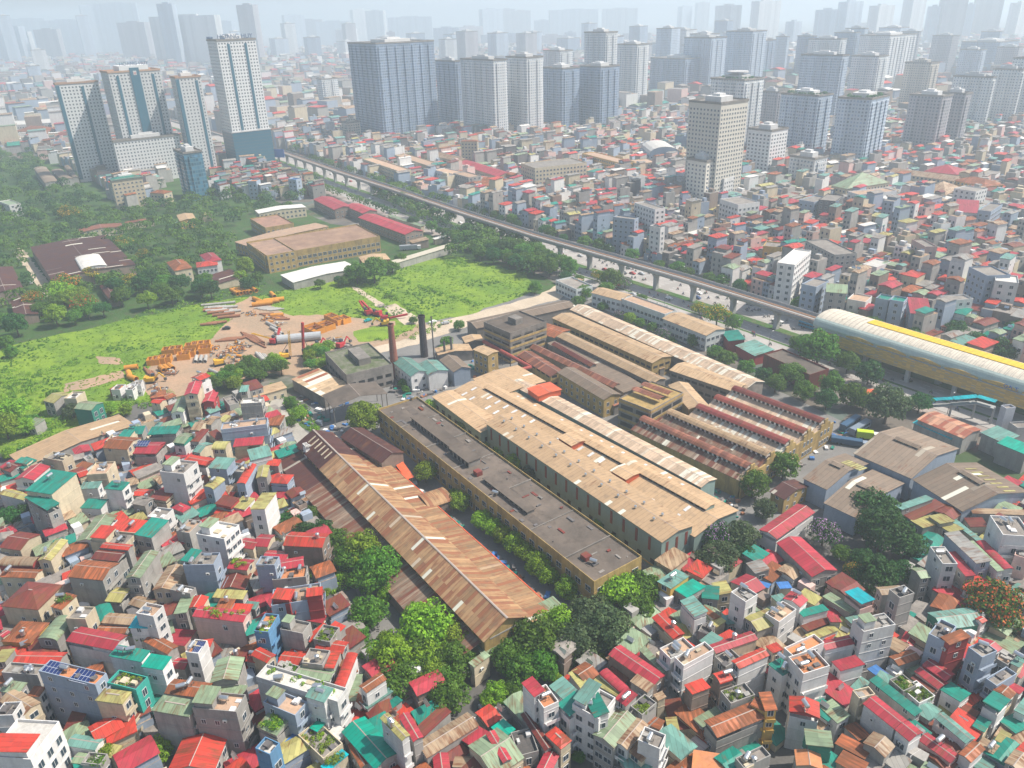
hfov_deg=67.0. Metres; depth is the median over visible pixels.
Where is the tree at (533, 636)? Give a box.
[511,613,563,658]
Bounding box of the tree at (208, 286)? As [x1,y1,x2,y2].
[198,278,219,299]
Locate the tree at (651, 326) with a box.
[646,322,656,332]
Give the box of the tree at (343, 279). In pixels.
[337,276,350,285]
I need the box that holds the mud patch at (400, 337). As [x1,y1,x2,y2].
[373,323,426,345]
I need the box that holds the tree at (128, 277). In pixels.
[120,272,135,285]
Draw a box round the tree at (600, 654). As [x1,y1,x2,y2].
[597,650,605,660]
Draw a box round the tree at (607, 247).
[600,243,614,251]
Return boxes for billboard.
[274,149,284,161]
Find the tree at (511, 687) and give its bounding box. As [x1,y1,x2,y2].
[500,677,522,696]
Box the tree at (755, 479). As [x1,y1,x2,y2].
[737,469,771,497]
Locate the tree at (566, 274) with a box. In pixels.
[558,271,572,278]
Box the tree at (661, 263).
[653,260,664,266]
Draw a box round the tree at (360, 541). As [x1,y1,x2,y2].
[342,528,380,565]
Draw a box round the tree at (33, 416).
[25,414,38,419]
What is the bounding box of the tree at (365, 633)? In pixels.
[356,623,370,643]
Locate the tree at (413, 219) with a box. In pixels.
[407,216,419,222]
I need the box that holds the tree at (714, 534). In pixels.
[701,520,737,544]
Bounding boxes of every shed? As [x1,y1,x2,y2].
[9,414,132,463]
[34,166,58,189]
[51,169,73,186]
[64,165,79,183]
[100,283,121,306]
[255,204,306,218]
[278,429,556,663]
[281,261,353,289]
[313,196,350,218]
[340,427,404,469]
[348,203,376,220]
[358,213,422,244]
[359,253,389,264]
[382,467,403,485]
[385,243,456,272]
[388,215,424,231]
[396,462,413,482]
[409,237,428,249]
[418,487,452,513]
[432,235,448,244]
[471,596,562,668]
[723,330,744,351]
[735,339,774,364]
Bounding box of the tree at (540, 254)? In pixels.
[531,252,545,259]
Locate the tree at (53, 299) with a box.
[44,296,62,304]
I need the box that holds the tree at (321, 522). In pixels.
[306,519,333,529]
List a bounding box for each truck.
[399,244,420,250]
[831,435,867,446]
[856,428,878,438]
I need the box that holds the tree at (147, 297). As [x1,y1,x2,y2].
[136,290,157,309]
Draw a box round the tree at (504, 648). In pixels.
[489,637,528,674]
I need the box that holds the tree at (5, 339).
[0,335,15,345]
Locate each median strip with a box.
[172,127,1023,414]
[293,172,996,419]
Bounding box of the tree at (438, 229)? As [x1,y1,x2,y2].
[435,227,442,232]
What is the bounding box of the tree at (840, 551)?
[830,543,851,561]
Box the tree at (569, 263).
[560,256,578,274]
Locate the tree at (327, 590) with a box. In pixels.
[324,588,330,596]
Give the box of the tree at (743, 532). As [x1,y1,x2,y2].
[716,519,762,549]
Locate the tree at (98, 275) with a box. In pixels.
[95,272,108,283]
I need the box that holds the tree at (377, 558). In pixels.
[353,545,402,589]
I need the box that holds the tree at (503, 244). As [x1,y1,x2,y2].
[494,239,513,249]
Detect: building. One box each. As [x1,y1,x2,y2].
[0,199,23,216]
[15,118,51,129]
[17,126,55,133]
[150,190,173,206]
[235,223,328,256]
[246,224,380,272]
[247,238,297,273]
[248,179,260,198]
[250,214,293,234]
[253,381,287,400]
[288,177,303,199]
[291,368,346,407]
[322,382,387,424]
[325,342,394,387]
[363,158,410,178]
[378,395,641,602]
[394,153,433,169]
[394,357,426,391]
[419,359,448,389]
[425,149,471,161]
[434,344,472,361]
[436,168,462,177]
[439,355,470,385]
[453,171,481,186]
[461,140,478,159]
[462,160,508,177]
[462,334,483,350]
[466,300,574,338]
[472,345,498,374]
[481,176,507,186]
[484,310,546,363]
[517,351,560,385]
[521,158,586,184]
[529,344,618,389]
[547,323,569,349]
[548,340,641,396]
[551,341,596,367]
[552,313,671,374]
[556,276,592,299]
[556,332,665,385]
[557,367,620,417]
[569,304,764,394]
[582,152,635,169]
[591,287,630,312]
[612,215,638,253]
[613,403,618,414]
[618,381,683,431]
[621,295,676,328]
[630,158,651,169]
[631,385,833,498]
[634,201,664,233]
[641,140,678,159]
[649,224,664,259]
[662,312,724,350]
[668,381,709,414]
[670,362,746,400]
[718,196,759,219]
[721,176,733,191]
[762,241,782,258]
[762,348,828,387]
[770,479,808,513]
[771,248,810,311]
[798,195,822,219]
[798,277,828,313]
[804,239,856,273]
[816,193,843,219]
[822,283,847,311]
[831,172,889,194]
[845,293,871,313]
[846,188,896,200]
[862,258,890,272]
[873,294,892,321]
[886,295,907,326]
[890,168,962,184]
[904,297,929,328]
[911,239,936,258]
[924,165,965,175]
[934,181,958,195]
[940,294,972,316]
[951,185,987,203]
[955,176,1003,187]
[955,199,978,215]
[963,266,1010,305]
[975,202,1002,222]
[990,275,1018,306]
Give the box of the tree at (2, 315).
[0,312,8,323]
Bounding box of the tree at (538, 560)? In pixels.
[524,550,551,575]
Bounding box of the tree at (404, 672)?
[379,657,419,698]
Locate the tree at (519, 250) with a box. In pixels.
[513,248,526,254]
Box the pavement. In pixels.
[325,190,988,434]
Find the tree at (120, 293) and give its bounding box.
[110,286,131,306]
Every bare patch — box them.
[63,371,124,391]
[95,356,122,364]
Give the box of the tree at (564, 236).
[559,234,567,239]
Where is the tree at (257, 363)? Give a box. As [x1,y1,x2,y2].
[251,361,261,368]
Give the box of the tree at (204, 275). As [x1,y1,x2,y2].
[194,271,213,280]
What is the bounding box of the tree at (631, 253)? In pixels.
[624,248,639,258]
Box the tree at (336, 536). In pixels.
[329,528,346,550]
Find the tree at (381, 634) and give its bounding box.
[376,629,392,642]
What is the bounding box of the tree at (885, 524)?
[853,506,916,551]
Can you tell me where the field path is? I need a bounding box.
[352,287,384,306]
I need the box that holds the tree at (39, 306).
[29,301,47,315]
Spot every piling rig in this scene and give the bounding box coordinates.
[251,333,270,338]
[269,328,280,344]
[279,330,291,359]
[301,322,306,356]
[359,300,371,316]
[361,300,382,316]
[380,312,407,320]
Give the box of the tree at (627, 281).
[619,276,632,287]
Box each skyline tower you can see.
[0,26,31,61]
[11,18,45,47]
[26,31,35,49]
[33,28,66,57]
[39,19,84,54]
[78,4,102,52]
[92,2,140,53]
[116,21,155,57]
[149,14,222,66]
[156,2,186,63]
[221,20,235,34]
[236,3,264,59]
[281,14,306,46]
[305,19,322,36]
[315,20,349,45]
[335,29,357,41]
[350,9,369,41]
[365,10,386,40]
[386,31,394,36]
[387,16,432,39]
[433,26,458,46]
[459,25,482,42]
[479,8,503,34]
[481,33,542,43]
[503,8,515,32]
[515,10,530,32]
[534,19,548,34]
[542,34,566,43]
[549,8,597,36]
[564,31,575,36]
[601,7,637,34]
[622,32,650,39]
[677,5,691,28]
[694,2,709,32]
[713,4,741,32]
[749,0,781,38]
[784,20,801,41]
[813,8,839,37]
[837,0,863,31]
[866,4,894,31]
[899,0,926,30]
[922,5,941,42]
[936,0,968,39]
[962,2,975,37]
[971,0,1004,33]
[1004,1,1023,37]
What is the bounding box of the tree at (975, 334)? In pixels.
[966,331,986,337]
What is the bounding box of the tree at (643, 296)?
[636,294,647,299]
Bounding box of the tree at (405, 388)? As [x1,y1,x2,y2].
[401,385,409,392]
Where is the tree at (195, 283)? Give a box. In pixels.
[190,278,205,296]
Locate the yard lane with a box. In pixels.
[270,398,307,442]
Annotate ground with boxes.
[0,13,1023,510]
[0,401,1023,767]
[304,293,866,686]
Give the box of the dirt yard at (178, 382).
[143,296,394,396]
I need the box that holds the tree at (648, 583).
[625,569,660,602]
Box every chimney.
[387,323,397,378]
[417,314,427,357]
[430,316,434,359]
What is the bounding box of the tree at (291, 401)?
[284,396,297,407]
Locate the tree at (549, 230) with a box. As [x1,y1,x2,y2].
[543,226,558,235]
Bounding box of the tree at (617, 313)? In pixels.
[614,310,623,318]
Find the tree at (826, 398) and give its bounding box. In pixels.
[813,388,840,409]
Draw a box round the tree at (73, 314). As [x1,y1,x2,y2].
[65,309,82,324]
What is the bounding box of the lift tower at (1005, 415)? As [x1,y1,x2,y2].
[995,404,1015,428]
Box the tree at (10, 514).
[0,505,20,524]
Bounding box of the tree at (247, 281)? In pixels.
[239,277,254,288]
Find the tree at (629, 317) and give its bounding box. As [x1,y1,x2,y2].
[623,312,635,323]
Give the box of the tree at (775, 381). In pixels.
[764,373,786,391]
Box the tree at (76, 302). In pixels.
[67,292,98,316]
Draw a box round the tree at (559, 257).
[554,254,566,270]
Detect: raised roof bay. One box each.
[527,382,561,400]
[557,432,585,449]
[610,463,640,483]
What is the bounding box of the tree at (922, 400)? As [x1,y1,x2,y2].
[909,392,935,413]
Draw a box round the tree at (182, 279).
[167,273,191,286]
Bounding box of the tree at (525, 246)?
[512,243,534,253]
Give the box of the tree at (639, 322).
[634,318,645,327]
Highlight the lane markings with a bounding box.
[282,158,981,408]
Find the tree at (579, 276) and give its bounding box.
[574,275,583,280]
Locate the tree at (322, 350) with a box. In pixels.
[314,345,329,356]
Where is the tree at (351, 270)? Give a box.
[343,261,364,283]
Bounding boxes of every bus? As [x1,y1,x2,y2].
[798,320,815,330]
[839,414,861,431]
[848,418,871,435]
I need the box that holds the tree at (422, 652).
[410,639,445,671]
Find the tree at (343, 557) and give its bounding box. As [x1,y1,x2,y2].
[332,545,362,569]
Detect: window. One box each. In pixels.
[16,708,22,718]
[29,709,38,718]
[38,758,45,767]
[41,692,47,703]
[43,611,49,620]
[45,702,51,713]
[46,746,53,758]
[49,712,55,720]
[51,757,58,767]
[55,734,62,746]
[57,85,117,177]
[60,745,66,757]
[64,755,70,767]
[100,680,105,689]
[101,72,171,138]
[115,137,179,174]
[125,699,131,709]
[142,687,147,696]
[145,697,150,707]
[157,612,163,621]
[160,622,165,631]
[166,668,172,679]
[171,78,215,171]
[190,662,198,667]
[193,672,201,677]
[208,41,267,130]
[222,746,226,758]
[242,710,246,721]
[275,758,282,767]
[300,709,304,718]
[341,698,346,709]
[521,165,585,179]
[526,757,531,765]
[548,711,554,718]
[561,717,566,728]
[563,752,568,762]
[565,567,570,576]
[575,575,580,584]
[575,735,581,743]
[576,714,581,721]
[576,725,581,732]
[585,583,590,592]
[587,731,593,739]
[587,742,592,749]
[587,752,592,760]
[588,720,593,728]
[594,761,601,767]
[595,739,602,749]
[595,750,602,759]
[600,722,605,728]
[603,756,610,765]
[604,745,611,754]
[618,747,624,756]
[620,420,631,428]
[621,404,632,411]
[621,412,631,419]
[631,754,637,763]
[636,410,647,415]
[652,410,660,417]
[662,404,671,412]
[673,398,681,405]
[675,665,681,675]
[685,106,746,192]
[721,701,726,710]
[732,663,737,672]
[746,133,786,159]
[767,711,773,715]
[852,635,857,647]
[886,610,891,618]
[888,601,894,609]
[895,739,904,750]
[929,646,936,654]
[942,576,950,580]
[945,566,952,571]
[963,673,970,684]
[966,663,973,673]
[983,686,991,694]
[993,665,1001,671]
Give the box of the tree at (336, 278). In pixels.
[333,276,341,284]
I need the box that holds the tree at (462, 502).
[449,490,470,511]
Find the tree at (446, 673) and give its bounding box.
[424,665,456,701]
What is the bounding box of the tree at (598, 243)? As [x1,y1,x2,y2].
[592,238,605,248]
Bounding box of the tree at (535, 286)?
[527,281,542,291]
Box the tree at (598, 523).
[594,519,603,528]
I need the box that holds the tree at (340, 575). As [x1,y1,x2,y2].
[336,571,347,580]
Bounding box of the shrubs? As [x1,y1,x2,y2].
[0,257,680,594]
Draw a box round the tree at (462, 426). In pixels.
[456,421,465,430]
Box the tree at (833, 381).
[818,370,845,392]
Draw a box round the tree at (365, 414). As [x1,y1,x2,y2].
[345,400,381,429]
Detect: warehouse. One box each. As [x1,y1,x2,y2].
[0,266,24,304]
[11,297,39,323]
[30,235,136,285]
[75,254,106,269]
[802,453,868,508]
[823,469,904,535]
[853,426,958,500]
[910,462,1023,523]
[913,420,951,443]
[917,411,981,453]
[978,425,1019,456]
[993,436,1023,473]
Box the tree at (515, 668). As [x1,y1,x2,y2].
[501,649,537,688]
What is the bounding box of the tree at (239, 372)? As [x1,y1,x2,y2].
[233,368,244,377]
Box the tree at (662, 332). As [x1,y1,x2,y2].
[655,328,671,338]
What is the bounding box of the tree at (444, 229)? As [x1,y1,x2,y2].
[440,227,450,234]
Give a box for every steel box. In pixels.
[146,356,160,365]
[151,355,165,363]
[157,353,172,362]
[161,346,175,354]
[168,345,182,353]
[176,350,190,360]
[182,348,196,356]
[184,341,197,350]
[197,339,210,346]
[198,344,211,353]
[304,322,326,333]
[315,320,335,330]
[324,312,338,320]
[330,315,344,325]
[336,314,350,324]
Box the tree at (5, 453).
[0,446,15,458]
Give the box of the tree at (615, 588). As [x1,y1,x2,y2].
[597,572,641,608]
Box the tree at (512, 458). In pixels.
[505,453,521,468]
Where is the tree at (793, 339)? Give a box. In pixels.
[788,334,804,352]
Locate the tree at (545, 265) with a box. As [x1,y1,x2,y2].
[540,256,558,276]
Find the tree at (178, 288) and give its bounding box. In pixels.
[169,285,185,301]
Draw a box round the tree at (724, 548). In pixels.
[699,539,740,572]
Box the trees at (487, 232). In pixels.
[0,127,830,307]
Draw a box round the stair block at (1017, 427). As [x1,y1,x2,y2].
[1007,421,1023,441]
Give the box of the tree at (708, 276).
[703,272,714,280]
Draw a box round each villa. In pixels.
[166,259,193,281]
[196,261,218,273]
[200,252,222,271]
[211,269,241,289]
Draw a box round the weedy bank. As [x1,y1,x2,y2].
[283,397,317,431]
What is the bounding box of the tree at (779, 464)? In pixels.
[770,451,800,479]
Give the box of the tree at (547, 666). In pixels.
[518,646,558,680]
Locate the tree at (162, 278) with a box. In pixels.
[152,274,171,284]
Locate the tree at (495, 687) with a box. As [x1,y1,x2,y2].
[483,679,508,704]
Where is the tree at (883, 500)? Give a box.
[850,486,901,518]
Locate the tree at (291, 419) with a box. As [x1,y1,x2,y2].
[285,415,297,425]
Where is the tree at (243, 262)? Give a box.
[236,256,254,276]
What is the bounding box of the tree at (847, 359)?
[833,351,860,373]
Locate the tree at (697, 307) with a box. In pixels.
[690,302,707,315]
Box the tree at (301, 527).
[292,521,313,531]
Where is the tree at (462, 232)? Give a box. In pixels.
[457,230,468,237]
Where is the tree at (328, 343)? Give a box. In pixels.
[320,340,335,349]
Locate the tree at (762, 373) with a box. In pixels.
[754,367,772,380]
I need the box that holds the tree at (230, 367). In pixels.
[220,364,238,371]
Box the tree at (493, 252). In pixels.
[485,246,500,263]
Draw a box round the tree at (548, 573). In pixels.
[536,564,559,584]
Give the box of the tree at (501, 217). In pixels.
[496,214,504,220]
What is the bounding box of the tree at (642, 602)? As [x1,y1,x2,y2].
[616,588,654,616]
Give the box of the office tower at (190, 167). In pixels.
[173,143,209,200]
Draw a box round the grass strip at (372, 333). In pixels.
[353,324,415,341]
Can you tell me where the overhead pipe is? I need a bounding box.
[482,340,531,369]
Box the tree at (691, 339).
[687,334,697,346]
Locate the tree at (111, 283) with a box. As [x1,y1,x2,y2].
[103,276,124,288]
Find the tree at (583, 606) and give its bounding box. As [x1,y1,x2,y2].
[561,594,614,636]
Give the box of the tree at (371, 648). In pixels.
[358,639,385,660]
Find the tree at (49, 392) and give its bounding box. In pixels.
[45,389,60,396]
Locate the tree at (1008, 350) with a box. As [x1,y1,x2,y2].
[991,336,1019,358]
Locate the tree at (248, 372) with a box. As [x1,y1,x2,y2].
[243,367,256,379]
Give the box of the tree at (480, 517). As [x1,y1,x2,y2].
[470,509,493,527]
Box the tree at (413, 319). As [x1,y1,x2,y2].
[408,316,417,323]
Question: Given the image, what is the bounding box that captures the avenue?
[171,122,1023,427]
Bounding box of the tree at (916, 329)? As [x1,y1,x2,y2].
[907,326,924,333]
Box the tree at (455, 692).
[427,673,471,713]
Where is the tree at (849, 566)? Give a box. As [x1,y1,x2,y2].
[842,561,867,581]
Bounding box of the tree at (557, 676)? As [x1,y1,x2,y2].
[547,672,562,682]
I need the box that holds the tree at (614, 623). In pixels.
[580,601,634,652]
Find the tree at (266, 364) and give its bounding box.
[256,360,273,372]
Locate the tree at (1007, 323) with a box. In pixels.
[1002,320,1020,327]
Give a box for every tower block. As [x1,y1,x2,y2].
[0,14,22,61]
[25,63,41,75]
[30,48,49,69]
[53,76,117,181]
[75,14,96,55]
[99,61,172,138]
[111,131,180,178]
[169,70,216,174]
[206,33,275,160]
[229,30,239,34]
[269,37,289,55]
[280,22,298,55]
[303,36,321,55]
[316,75,339,99]
[336,40,355,52]
[341,22,356,41]
[341,117,360,138]
[347,37,438,133]
[406,32,424,39]
[435,56,462,123]
[438,37,457,59]
[443,32,455,38]
[456,29,478,59]
[460,54,508,130]
[487,31,508,57]
[505,52,543,130]
[516,31,536,54]
[529,30,541,50]
[543,47,572,66]
[543,63,579,125]
[557,36,579,51]
[579,61,619,124]
[581,22,597,49]
[584,28,617,64]
[617,34,623,43]
[617,40,649,102]
[629,24,647,42]
[641,42,652,59]
[649,54,699,89]
[650,41,655,53]
[655,25,680,56]
[679,27,696,53]
[683,92,748,192]
[684,34,726,84]
[685,151,713,198]
[690,31,719,36]
[710,70,764,146]
[714,19,733,32]
[724,27,766,76]
[745,121,788,171]
[760,86,784,123]
[763,38,775,69]
[773,34,789,67]
[778,87,833,151]
[788,149,828,179]
[793,33,816,72]
[797,50,849,115]
[807,35,846,53]
[830,89,890,158]
[834,29,860,69]
[845,25,868,53]
[847,51,888,90]
[858,31,917,87]
[879,25,909,31]
[897,58,939,105]
[901,29,921,60]
[902,88,953,146]
[929,32,959,71]
[942,87,972,140]
[951,71,996,124]
[955,46,986,74]
[959,38,1019,67]
[980,29,1002,38]
[987,64,1023,120]
[994,44,1023,64]
[1012,57,1023,113]
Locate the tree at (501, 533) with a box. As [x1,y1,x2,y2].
[492,524,510,543]
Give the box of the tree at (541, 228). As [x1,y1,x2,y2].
[538,224,551,232]
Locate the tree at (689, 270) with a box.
[680,267,694,274]
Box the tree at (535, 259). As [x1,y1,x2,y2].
[522,254,543,274]
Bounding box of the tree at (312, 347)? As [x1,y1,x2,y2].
[303,345,317,350]
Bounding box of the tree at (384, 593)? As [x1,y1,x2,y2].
[376,583,391,602]
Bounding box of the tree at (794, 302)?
[790,296,799,306]
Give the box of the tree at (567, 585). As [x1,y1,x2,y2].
[554,573,577,600]
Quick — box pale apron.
[384,304,418,324]
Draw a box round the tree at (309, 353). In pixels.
[302,349,317,360]
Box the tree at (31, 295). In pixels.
[20,290,42,302]
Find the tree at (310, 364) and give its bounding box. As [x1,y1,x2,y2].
[302,358,317,369]
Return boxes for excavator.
[143,372,166,383]
[213,354,234,366]
[335,336,351,348]
[371,318,389,326]
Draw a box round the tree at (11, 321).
[1,312,28,336]
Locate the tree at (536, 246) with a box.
[526,241,545,251]
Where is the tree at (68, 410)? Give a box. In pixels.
[61,403,75,418]
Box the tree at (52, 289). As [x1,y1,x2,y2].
[43,281,76,305]
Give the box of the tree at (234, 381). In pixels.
[225,375,242,389]
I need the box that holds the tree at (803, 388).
[792,379,818,400]
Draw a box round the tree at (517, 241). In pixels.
[510,238,528,251]
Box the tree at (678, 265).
[668,260,685,270]
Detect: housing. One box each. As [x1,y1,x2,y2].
[0,27,1023,153]
[0,128,583,280]
[0,389,1023,767]
[207,156,325,200]
[269,104,1023,218]
[476,184,1023,362]
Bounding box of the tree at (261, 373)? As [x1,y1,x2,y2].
[254,369,267,380]
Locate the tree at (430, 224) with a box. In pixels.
[425,220,437,232]
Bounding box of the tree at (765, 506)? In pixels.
[752,497,777,518]
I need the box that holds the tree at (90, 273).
[82,267,100,276]
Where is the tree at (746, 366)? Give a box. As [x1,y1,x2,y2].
[737,359,755,373]
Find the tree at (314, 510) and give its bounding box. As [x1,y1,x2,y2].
[304,505,321,517]
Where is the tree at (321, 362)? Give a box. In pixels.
[314,358,326,367]
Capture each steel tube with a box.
[124,364,138,370]
[126,374,138,380]
[157,364,166,372]
[166,362,175,369]
[193,354,197,362]
[198,355,202,362]
[200,322,216,325]
[203,355,207,362]
[207,309,228,314]
[212,311,234,316]
[215,338,236,341]
[217,314,239,318]
[223,305,237,308]
[224,309,240,311]
[229,288,239,295]
[249,287,257,292]
[251,300,272,306]
[255,351,263,360]
[256,298,278,302]
[263,296,283,300]
[265,321,277,328]
[269,326,283,334]
[270,313,283,315]
[275,318,289,319]
[276,331,320,343]
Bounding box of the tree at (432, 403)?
[425,399,437,410]
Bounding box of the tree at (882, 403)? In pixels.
[863,382,915,424]
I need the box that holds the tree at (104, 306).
[92,301,111,317]
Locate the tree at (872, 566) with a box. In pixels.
[850,552,898,596]
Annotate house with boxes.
[0,460,14,471]
[0,489,26,508]
[0,531,41,556]
[0,556,40,571]
[0,565,43,597]
[0,581,64,626]
[0,621,48,646]
[0,630,10,639]
[0,648,16,669]
[0,677,28,695]
[0,689,45,719]
[0,701,25,732]
[0,719,73,767]
[1,662,46,691]
[2,462,22,476]
[13,651,69,663]
[14,463,50,491]
[15,457,32,467]
[19,456,36,472]
[24,495,64,538]
[25,469,84,514]
[27,417,47,434]
[27,686,56,720]
[37,539,68,576]
[37,615,71,661]
[38,660,111,725]
[43,392,69,416]
[43,451,77,470]
[50,592,78,617]
[63,711,87,730]
[64,391,87,416]
[65,606,100,632]
[66,626,128,673]
[67,560,126,606]
[67,734,104,756]
[71,752,87,763]
[73,401,106,424]
[75,513,117,554]
[76,461,93,471]
[76,469,88,483]
[79,223,122,237]
[80,481,105,500]
[80,498,110,517]
[81,752,112,767]
[86,461,120,489]
[88,718,124,742]
[90,525,139,555]
[91,549,130,587]
[95,688,142,733]
[97,624,128,639]
[98,742,122,767]
[100,542,136,568]
[101,613,135,631]
[102,436,140,466]
[104,480,134,513]
[104,587,131,613]
[106,429,137,441]
[107,670,155,719]
[108,171,148,209]
[109,645,150,675]
[111,384,126,399]
[113,517,147,532]
[125,218,153,229]
[125,384,138,399]
[125,550,162,598]
[126,631,146,649]
[128,424,147,439]
[128,596,156,609]
[129,616,149,648]
[131,493,155,519]
[132,440,167,468]
[133,489,154,498]
[134,380,145,395]
[134,517,171,552]
[136,602,173,642]
[141,653,178,694]
[143,636,179,661]
[147,425,181,446]
[147,507,177,531]
[150,390,165,400]
[150,399,167,410]
[150,490,175,508]
[151,695,198,754]
[152,564,187,604]
[154,419,162,426]
[160,456,203,505]
[164,392,176,404]
[164,676,212,699]
[169,733,230,767]
[170,584,197,600]
[171,396,190,424]
[171,502,190,519]
[172,433,194,454]
[172,629,197,657]
[172,658,191,679]
[173,596,193,629]
[176,519,201,551]
[177,213,195,228]
[180,548,201,579]
[183,552,227,594]
[184,380,204,421]
[184,454,214,466]
[185,639,214,682]
[187,456,212,476]
[189,595,209,633]
[190,417,207,431]
[190,429,210,448]
[191,370,212,393]
[192,442,214,459]
[192,606,251,648]
[192,685,258,757]
[196,517,245,573]
[200,212,212,221]
[202,391,220,415]
[203,476,225,503]
[204,415,221,431]
[204,638,214,654]
[208,429,222,442]
[208,457,237,485]
[210,656,247,690]
[211,441,233,457]
[212,589,248,603]
[212,684,250,709]
[214,508,235,513]
[215,495,239,511]
[217,595,235,608]
[220,415,231,422]
[220,572,252,598]
[221,418,274,451]
[222,491,236,496]
[223,395,239,411]
[227,557,255,577]
[231,648,248,666]
[232,603,253,619]
[233,436,264,459]
[233,461,247,482]
[233,495,254,510]
[236,462,259,497]
[239,385,250,399]
[240,397,267,419]
[242,538,257,558]
[243,379,263,397]
[245,650,256,675]
[246,601,260,618]
[247,445,272,470]
[250,492,280,536]
[251,647,276,673]
[254,613,283,663]
[255,534,274,557]
[255,737,284,767]
[256,464,270,494]
[256,556,283,592]
[256,664,353,728]
[256,712,289,743]
[263,685,311,734]
[264,550,288,559]
[265,415,286,428]
[266,460,282,473]
[270,474,294,491]
[271,582,326,624]
[271,588,295,614]
[272,564,310,588]
[276,491,290,508]
[276,660,299,672]
[278,651,305,665]
[280,556,309,576]
[280,614,312,650]
[283,532,334,576]
[294,499,307,511]
[297,665,335,682]
[298,721,343,763]
[302,442,310,457]
[302,648,330,669]
[305,615,328,629]
[305,682,334,730]
[306,586,325,620]
[309,622,326,647]
[310,721,325,733]
[313,624,343,646]
[315,640,349,659]
[320,749,349,767]
[324,651,341,673]
[330,724,345,750]
[331,621,345,638]
[334,652,358,695]
[341,716,397,767]
[347,743,367,767]
[349,674,362,709]
[354,692,363,710]
[359,672,386,709]
[363,687,393,711]
[380,713,413,767]
[390,695,402,711]
[398,712,423,767]
[418,704,451,738]
[422,712,478,764]
[433,752,449,767]
[452,756,472,767]
[468,651,489,686]
[468,727,523,767]
[486,730,511,763]
[491,719,515,736]
[511,728,538,767]
[521,676,544,724]
[521,712,552,761]
[537,684,559,734]
[537,750,559,767]
[545,726,571,767]
[549,676,577,701]
[559,691,577,754]
[569,669,585,690]
[571,662,598,680]
[572,678,616,762]
[588,692,609,743]
[592,708,635,767]
[594,675,619,705]
[599,668,628,692]
[608,645,665,699]
[614,717,648,766]
[615,687,637,713]
[629,740,645,766]
[630,674,654,700]
[630,694,657,727]
[637,726,668,767]
[639,646,667,685]
[647,717,664,730]
[652,613,684,644]
[654,691,665,719]
[656,637,692,686]
[657,569,688,596]
[664,697,689,735]
[665,716,679,730]
[670,641,713,699]
[674,579,705,608]
[680,595,707,645]
[683,678,710,711]
[690,735,708,751]
[692,750,723,767]
[693,706,723,730]
[697,621,714,644]
[699,631,723,644]
[701,585,719,607]
[703,605,719,622]
[704,701,764,752]
[708,668,732,708]
[710,631,757,671]
[711,580,731,611]
[712,616,725,634]
[713,649,739,672]
[716,682,754,712]
[721,615,734,631]
[728,582,757,634]
[730,574,765,593]
[730,647,769,696]
[734,746,770,767]
[738,741,760,751]
[741,544,769,572]
[741,608,773,638]
[745,559,769,580]
[750,696,764,741]
[758,504,814,551]
[758,691,777,750]
[759,580,770,593]
[765,601,796,642]
[765,642,783,674]
[765,651,788,711]
[771,593,784,606]
[775,581,791,595]
[776,536,836,595]
[782,649,829,713]
[783,588,807,630]
[783,634,823,660]
[784,696,819,749]
[792,749,822,767]
[797,604,828,626]
[800,617,828,633]
[801,728,833,762]
[805,625,838,640]
[820,699,850,743]
[822,592,855,617]
[822,635,854,664]
[827,615,840,628]
[830,655,864,685]
[834,733,868,759]
[835,750,868,767]
[844,587,874,614]
[844,721,869,743]
[845,614,857,627]
[847,686,874,724]
[849,612,895,678]
[859,695,906,742]
[863,731,895,767]
[866,664,888,681]
[869,675,921,720]
[872,585,899,613]
[884,585,913,633]
[885,637,908,669]
[888,649,920,673]
[889,673,915,696]
[893,721,922,758]
[895,495,932,521]
[901,631,914,645]
[903,499,945,526]
[904,665,919,679]
[906,680,934,705]
[907,567,930,602]
[909,515,937,534]
[910,675,936,694]
[914,666,947,706]
[918,732,958,766]
[920,619,956,665]
[922,659,954,682]
[925,546,957,597]
[925,607,985,631]
[929,513,954,534]
[932,712,975,749]
[937,682,971,713]
[939,629,970,682]
[940,524,963,537]
[942,530,991,577]
[949,551,975,591]
[953,519,982,541]
[954,652,966,684]
[955,740,985,767]
[957,639,996,693]
[960,704,979,717]
[963,517,986,535]
[970,508,1023,522]
[971,540,1003,579]
[972,715,991,741]
[973,755,996,767]
[975,616,987,636]
[976,540,1013,585]
[976,667,1016,715]
[978,737,999,755]
[980,690,1010,740]
[981,628,1023,656]
[983,515,1023,564]
[983,638,1002,674]
[991,649,1014,674]
[993,684,1015,717]
[995,729,1011,742]
[998,713,1023,734]
[1004,749,1023,767]
[1007,683,1023,714]
[1009,650,1023,682]
[1010,550,1023,578]
[1013,698,1023,721]
[1016,741,1023,751]
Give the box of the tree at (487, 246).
[484,243,493,249]
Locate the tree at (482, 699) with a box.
[479,689,499,706]
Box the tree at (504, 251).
[499,248,512,262]
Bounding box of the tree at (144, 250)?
[135,248,151,259]
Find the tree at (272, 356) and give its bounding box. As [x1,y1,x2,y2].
[264,352,280,362]
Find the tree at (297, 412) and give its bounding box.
[290,406,307,418]
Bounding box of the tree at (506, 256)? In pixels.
[502,252,512,266]
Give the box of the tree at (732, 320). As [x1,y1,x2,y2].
[723,314,743,328]
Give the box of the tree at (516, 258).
[507,252,523,269]
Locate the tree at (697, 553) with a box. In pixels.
[690,549,703,560]
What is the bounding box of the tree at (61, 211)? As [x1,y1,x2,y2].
[56,205,81,216]
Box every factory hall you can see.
[432,390,494,443]
[453,379,738,552]
[473,365,545,393]
[485,413,694,566]
[515,379,715,496]
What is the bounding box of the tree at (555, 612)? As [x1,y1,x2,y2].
[536,603,579,633]
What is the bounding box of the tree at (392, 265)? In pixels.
[387,260,400,272]

